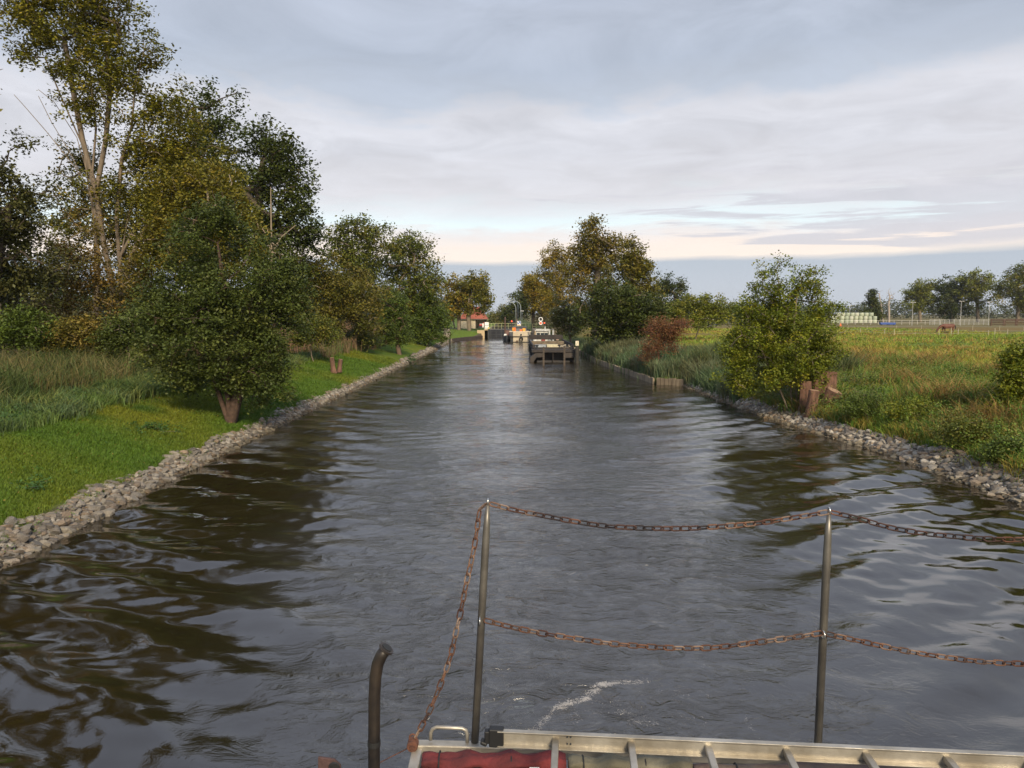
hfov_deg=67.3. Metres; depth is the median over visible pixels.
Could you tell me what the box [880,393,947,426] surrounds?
bramble bush
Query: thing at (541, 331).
workboat
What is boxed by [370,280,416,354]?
alder bush
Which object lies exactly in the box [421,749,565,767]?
rolled tarpaulin
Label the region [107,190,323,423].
alder tree
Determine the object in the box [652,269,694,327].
tree
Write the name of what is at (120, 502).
riprap stone
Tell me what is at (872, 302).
spruce tree
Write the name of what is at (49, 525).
riprap stone
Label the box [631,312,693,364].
sumac bush
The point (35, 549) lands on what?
riprap stone
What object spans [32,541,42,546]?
riprap stone
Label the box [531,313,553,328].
ivy hedge
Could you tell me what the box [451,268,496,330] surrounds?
lime tree
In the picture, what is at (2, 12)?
poplar tree
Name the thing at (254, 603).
canal water
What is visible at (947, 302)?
oak tree
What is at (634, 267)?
poplar tree
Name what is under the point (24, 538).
riprap stone
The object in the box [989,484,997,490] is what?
riprap stone
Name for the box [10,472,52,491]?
weed clump
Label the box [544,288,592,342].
willow bush
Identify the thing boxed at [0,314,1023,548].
ground
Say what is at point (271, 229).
dead tree
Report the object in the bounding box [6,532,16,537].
riprap stone
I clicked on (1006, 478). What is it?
riprap stone
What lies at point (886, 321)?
paddock fence
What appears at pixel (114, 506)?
riprap stone
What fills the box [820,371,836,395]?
tree stump
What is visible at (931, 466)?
riprap stone
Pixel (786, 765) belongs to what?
rolled tarpaulin
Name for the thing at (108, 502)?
riprap stone
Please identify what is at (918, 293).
oak tree
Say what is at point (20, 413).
nettles
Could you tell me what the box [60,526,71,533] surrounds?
riprap stone
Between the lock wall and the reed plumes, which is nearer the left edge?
the reed plumes
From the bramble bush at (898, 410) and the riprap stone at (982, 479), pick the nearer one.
the riprap stone at (982, 479)
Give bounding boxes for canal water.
[0,337,1023,767]
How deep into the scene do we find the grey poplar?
41.40 m
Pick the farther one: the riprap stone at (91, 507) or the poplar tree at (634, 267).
the poplar tree at (634, 267)
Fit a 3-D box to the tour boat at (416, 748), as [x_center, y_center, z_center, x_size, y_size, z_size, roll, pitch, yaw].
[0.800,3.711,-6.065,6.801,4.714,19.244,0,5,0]
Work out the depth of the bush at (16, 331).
39.48 m
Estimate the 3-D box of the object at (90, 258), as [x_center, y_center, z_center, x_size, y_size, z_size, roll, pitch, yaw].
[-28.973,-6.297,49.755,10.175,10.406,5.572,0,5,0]
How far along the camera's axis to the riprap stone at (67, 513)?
18.14 m
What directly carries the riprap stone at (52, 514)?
on the riprap at (235, 440)
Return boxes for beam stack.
[532,341,563,344]
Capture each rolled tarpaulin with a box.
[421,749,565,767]
[568,753,692,767]
[693,762,918,767]
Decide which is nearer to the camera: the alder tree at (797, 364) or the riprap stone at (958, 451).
the riprap stone at (958, 451)
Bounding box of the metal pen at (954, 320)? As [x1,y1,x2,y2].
[929,319,987,324]
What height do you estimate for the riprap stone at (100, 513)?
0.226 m
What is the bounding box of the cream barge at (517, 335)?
[509,326,530,341]
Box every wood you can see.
[546,298,820,323]
[720,297,1023,318]
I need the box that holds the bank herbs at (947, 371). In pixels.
[717,356,1023,468]
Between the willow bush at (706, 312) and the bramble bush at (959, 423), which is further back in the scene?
the willow bush at (706, 312)
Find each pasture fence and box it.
[848,326,999,330]
[853,328,1007,334]
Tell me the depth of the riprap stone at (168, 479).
22.95 m
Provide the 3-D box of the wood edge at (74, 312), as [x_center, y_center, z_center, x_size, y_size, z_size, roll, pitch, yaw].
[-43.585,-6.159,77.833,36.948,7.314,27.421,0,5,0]
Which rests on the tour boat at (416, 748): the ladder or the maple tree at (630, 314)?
the ladder
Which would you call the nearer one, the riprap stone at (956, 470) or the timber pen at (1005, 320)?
the riprap stone at (956, 470)
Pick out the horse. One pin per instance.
(945, 326)
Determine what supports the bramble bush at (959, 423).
on the ground at (411, 348)
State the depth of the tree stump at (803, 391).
35.20 m
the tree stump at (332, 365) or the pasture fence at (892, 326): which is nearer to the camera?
the tree stump at (332, 365)
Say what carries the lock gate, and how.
attached to the lock wall
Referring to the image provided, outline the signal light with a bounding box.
[539,317,542,328]
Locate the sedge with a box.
[0,350,322,434]
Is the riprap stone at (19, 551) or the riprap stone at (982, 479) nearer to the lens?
the riprap stone at (19, 551)
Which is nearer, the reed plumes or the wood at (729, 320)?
the reed plumes
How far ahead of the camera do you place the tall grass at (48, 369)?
34.66 m
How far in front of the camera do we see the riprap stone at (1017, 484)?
21.09 m
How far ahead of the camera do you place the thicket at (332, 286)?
72.99 m
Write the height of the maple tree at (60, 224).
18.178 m
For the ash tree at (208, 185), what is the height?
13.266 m
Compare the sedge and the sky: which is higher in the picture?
the sky
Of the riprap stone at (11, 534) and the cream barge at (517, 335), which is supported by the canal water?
the cream barge at (517, 335)
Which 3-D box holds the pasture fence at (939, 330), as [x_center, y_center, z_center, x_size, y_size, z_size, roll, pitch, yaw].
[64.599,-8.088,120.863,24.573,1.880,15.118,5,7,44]
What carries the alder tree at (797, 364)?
on the ground at (411, 348)
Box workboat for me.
[535,329,553,340]
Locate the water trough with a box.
[879,322,889,324]
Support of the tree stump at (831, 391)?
on the ground at (411, 348)
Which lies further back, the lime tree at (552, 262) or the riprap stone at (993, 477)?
the lime tree at (552, 262)
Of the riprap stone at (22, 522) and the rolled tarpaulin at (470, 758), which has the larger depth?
the riprap stone at (22, 522)
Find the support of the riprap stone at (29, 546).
on the ground at (411, 348)
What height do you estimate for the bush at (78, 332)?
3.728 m
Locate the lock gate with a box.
[489,329,529,336]
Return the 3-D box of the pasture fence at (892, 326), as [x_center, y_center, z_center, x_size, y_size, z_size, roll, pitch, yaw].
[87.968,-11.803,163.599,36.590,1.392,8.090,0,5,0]
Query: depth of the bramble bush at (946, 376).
36.70 m
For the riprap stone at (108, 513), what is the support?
on the ground at (411, 348)
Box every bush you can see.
[0,297,67,355]
[24,307,114,357]
[84,299,161,361]
[286,311,345,361]
[340,323,386,347]
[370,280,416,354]
[406,290,455,346]
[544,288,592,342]
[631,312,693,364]
[665,292,744,339]
[830,386,892,420]
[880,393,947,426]
[922,370,976,384]
[925,405,1005,451]
[973,379,998,399]
[975,334,1023,417]
[975,430,1023,467]
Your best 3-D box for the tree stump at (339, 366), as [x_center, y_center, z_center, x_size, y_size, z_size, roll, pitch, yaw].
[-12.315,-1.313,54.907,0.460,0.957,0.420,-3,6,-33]
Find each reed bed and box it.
[289,330,421,358]
[579,334,853,403]
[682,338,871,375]
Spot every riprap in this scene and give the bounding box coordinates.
[0,338,453,569]
[682,383,1023,505]
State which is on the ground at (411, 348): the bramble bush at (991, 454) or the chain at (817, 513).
the bramble bush at (991, 454)
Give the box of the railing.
[489,323,529,328]
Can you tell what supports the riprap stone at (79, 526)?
on the ground at (411, 348)
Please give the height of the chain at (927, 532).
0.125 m
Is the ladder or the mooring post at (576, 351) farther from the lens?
the mooring post at (576, 351)
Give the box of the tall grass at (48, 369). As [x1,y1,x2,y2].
[0,329,291,399]
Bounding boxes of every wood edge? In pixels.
[1,266,454,336]
[3,289,278,349]
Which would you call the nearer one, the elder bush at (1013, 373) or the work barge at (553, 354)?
the elder bush at (1013, 373)
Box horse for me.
[936,324,955,332]
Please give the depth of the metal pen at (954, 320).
235.12 m
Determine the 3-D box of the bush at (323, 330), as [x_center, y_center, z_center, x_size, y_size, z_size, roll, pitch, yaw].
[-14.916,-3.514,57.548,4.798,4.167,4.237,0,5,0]
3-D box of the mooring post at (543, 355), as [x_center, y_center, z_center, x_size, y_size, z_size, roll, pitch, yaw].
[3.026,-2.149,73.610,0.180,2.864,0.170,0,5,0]
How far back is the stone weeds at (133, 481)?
19.52 m
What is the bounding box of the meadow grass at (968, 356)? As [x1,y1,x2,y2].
[677,338,1015,386]
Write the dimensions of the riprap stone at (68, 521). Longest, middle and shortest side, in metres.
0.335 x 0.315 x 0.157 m
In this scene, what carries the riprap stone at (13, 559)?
on the ground at (411, 348)
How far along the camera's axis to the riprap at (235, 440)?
27.38 m
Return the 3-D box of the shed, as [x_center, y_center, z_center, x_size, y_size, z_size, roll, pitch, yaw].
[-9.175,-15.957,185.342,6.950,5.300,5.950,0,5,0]
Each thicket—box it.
[64,217,188,333]
[273,244,397,351]
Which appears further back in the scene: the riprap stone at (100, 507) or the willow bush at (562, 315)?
the willow bush at (562, 315)
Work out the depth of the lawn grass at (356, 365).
25.62 m
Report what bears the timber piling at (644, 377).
on the ground at (411, 348)
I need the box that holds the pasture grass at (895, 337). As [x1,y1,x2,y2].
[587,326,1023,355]
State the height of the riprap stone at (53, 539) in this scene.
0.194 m
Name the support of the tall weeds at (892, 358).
on the ground at (411, 348)
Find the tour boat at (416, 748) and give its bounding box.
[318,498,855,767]
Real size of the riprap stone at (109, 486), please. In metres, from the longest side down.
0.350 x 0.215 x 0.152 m
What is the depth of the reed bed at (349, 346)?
69.12 m
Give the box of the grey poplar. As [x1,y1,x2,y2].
[0,126,91,346]
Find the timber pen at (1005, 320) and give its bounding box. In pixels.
[990,319,1023,325]
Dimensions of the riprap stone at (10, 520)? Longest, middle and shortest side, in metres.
0.390 x 0.260 x 0.229 m
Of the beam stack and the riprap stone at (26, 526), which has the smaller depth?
the riprap stone at (26, 526)
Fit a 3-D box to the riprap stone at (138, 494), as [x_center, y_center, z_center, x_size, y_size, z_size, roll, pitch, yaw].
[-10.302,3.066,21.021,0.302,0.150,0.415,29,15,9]
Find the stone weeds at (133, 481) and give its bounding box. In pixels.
[4,363,392,551]
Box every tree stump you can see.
[330,357,336,372]
[336,359,342,371]
[797,381,811,412]
[802,389,819,418]
[811,373,823,398]
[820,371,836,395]
[820,386,841,404]
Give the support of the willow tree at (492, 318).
on the ground at (411, 348)
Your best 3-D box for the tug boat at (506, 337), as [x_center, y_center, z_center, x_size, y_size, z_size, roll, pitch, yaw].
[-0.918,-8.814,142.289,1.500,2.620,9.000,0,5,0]
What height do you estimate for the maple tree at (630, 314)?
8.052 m
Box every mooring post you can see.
[504,317,505,333]
[543,347,544,365]
[563,346,564,365]
[575,341,578,362]
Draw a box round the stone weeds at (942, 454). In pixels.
[748,393,1023,487]
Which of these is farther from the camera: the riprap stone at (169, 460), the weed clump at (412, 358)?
the weed clump at (412, 358)
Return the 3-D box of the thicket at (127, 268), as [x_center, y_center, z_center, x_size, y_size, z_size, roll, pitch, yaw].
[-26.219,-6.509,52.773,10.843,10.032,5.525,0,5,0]
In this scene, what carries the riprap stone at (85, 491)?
on the ground at (411, 348)
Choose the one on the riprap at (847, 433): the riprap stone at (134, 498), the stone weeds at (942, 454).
the stone weeds at (942, 454)
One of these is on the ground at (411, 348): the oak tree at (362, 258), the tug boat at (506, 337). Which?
the oak tree at (362, 258)
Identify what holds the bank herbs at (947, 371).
on the ground at (411, 348)
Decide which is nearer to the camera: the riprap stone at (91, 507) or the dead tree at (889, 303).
the riprap stone at (91, 507)
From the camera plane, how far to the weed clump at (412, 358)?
78.03 m
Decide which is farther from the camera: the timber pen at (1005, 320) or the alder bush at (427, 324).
the timber pen at (1005, 320)
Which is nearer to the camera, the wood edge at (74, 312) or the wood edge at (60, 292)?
the wood edge at (74, 312)
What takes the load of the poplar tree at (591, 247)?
on the ground at (411, 348)
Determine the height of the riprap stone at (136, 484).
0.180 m
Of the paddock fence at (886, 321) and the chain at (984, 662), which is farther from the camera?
the paddock fence at (886, 321)
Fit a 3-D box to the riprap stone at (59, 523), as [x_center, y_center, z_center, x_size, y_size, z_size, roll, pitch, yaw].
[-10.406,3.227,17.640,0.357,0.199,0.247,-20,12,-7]
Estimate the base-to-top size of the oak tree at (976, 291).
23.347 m
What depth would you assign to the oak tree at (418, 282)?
107.92 m
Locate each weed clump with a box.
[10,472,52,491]
[119,420,184,432]
[407,355,416,362]
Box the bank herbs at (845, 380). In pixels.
[671,356,914,418]
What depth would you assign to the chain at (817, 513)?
3.26 m
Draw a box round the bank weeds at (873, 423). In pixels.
[729,360,1023,481]
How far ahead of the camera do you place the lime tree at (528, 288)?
169.62 m
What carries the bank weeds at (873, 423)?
on the ground at (411, 348)
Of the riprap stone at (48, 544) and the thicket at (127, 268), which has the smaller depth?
the riprap stone at (48, 544)
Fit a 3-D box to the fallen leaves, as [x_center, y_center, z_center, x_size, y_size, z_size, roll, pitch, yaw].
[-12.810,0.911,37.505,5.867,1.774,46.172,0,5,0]
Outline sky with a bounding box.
[0,0,1023,313]
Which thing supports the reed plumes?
on the ground at (411, 348)
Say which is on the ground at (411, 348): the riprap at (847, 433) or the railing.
the riprap at (847, 433)
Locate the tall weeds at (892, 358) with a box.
[709,346,1023,439]
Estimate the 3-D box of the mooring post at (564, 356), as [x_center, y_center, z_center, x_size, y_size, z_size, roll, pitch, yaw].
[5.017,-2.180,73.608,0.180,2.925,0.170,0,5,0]
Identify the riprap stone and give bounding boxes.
[4,516,16,523]
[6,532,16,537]
[7,558,19,561]
[10,535,29,542]
[13,550,24,553]
[17,518,25,525]
[20,523,31,530]
[25,544,34,551]
[31,547,41,551]
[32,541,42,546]
[41,522,54,528]
[43,541,51,546]
[45,513,55,517]
[48,538,58,541]
[50,525,60,533]
[54,520,66,526]
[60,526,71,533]
[61,511,71,516]
[65,519,71,525]
[70,524,83,528]
[77,489,91,495]
[84,498,90,502]
[87,504,97,510]
[93,511,103,517]
[94,505,104,510]
[95,487,102,491]
[101,509,112,516]
[103,484,113,488]
[104,500,113,504]
[108,480,120,484]
[108,503,117,508]
[115,500,125,504]
[129,496,138,500]
[130,492,142,496]
[133,481,139,487]
[162,457,173,462]
[162,477,171,481]
[920,462,928,467]
[928,464,936,469]
[953,450,965,453]
[953,467,964,472]
[969,479,981,485]
[976,477,990,482]
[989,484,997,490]
[990,474,998,480]
[995,486,1007,490]
[1002,474,1011,480]
[1008,482,1022,486]
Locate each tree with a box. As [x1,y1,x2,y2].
[0,0,274,316]
[0,4,6,200]
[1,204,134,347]
[41,133,166,350]
[90,75,266,328]
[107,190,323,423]
[118,156,276,342]
[217,112,334,310]
[262,187,295,327]
[314,209,408,313]
[372,226,455,339]
[439,271,474,329]
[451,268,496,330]
[486,304,511,327]
[495,284,531,327]
[516,271,561,334]
[531,238,583,334]
[552,212,627,339]
[565,275,674,348]
[595,230,669,303]
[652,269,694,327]
[708,250,854,409]
[858,288,886,321]
[882,290,893,321]
[899,277,940,321]
[922,270,975,321]
[952,266,1002,321]
[984,260,1023,321]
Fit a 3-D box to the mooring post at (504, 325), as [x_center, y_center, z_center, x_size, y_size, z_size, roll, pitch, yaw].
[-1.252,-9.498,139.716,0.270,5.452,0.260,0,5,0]
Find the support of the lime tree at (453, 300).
on the ground at (411, 348)
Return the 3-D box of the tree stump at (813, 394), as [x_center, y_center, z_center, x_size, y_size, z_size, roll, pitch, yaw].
[13.318,0.972,34.421,0.687,1.478,0.677,0,5,0]
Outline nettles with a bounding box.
[0,353,310,429]
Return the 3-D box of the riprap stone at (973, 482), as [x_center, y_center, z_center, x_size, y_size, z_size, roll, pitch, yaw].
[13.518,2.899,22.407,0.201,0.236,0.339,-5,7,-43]
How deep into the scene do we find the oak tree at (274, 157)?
69.97 m
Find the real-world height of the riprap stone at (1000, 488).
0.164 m
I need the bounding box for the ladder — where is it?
[480,725,1023,767]
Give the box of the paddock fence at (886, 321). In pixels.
[839,320,940,324]
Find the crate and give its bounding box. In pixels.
[546,344,557,346]
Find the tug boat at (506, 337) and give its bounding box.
[503,329,509,341]
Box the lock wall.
[477,327,490,337]
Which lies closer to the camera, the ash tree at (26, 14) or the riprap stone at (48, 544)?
the riprap stone at (48, 544)
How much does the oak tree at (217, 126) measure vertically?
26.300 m
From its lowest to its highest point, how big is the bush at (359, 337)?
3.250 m
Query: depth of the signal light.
139.46 m
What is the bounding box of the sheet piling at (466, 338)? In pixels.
[452,336,482,340]
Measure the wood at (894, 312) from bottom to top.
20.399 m
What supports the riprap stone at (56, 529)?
on the ground at (411, 348)
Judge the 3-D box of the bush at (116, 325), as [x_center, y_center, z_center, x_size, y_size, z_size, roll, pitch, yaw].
[-19.908,-2.353,39.841,4.225,4.252,3.310,1,5,15]
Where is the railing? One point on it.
(508, 323)
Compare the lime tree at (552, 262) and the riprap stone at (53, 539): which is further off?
the lime tree at (552, 262)
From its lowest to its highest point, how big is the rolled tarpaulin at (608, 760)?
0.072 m
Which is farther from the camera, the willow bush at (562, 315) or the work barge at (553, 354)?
the willow bush at (562, 315)
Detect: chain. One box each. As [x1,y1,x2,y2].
[414,502,486,738]
[483,618,823,650]
[489,502,828,530]
[825,631,1023,666]
[831,510,1023,542]
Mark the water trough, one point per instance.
(883, 323)
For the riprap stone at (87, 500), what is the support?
on the riprap at (235, 440)
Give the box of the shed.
[461,307,487,328]
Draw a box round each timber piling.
[579,350,654,383]
[657,378,684,385]
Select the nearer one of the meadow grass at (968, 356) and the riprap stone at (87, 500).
the riprap stone at (87, 500)
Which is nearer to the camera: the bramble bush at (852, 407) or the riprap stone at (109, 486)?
the riprap stone at (109, 486)
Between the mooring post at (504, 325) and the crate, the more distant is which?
the mooring post at (504, 325)
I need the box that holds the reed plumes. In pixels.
[232,320,389,353]
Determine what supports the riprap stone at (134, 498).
on the ground at (411, 348)
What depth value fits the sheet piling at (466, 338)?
147.64 m
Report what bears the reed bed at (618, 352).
on the ground at (411, 348)
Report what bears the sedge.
on the ground at (411, 348)
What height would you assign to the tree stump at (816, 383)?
2.047 m
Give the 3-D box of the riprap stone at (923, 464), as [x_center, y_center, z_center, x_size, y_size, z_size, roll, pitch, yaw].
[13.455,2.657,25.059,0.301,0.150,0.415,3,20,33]
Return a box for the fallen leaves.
[8,388,352,520]
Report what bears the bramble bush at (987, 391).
on the ground at (411, 348)
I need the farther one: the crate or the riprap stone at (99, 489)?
the crate
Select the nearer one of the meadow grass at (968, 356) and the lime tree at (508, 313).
the meadow grass at (968, 356)
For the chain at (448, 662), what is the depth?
3.30 m
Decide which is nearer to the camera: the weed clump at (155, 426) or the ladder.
the ladder
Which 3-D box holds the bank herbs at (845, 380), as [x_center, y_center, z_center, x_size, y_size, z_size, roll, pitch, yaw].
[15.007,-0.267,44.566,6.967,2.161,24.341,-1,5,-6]
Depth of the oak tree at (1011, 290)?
296.54 m
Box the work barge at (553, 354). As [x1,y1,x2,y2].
[528,335,574,361]
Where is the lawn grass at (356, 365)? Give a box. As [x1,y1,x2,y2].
[0,348,400,540]
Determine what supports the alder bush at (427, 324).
on the ground at (411, 348)
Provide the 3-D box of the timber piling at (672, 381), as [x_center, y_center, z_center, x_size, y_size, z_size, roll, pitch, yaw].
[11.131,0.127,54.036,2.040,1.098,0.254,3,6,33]
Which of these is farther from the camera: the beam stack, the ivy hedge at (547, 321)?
the ivy hedge at (547, 321)
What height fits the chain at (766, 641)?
0.129 m

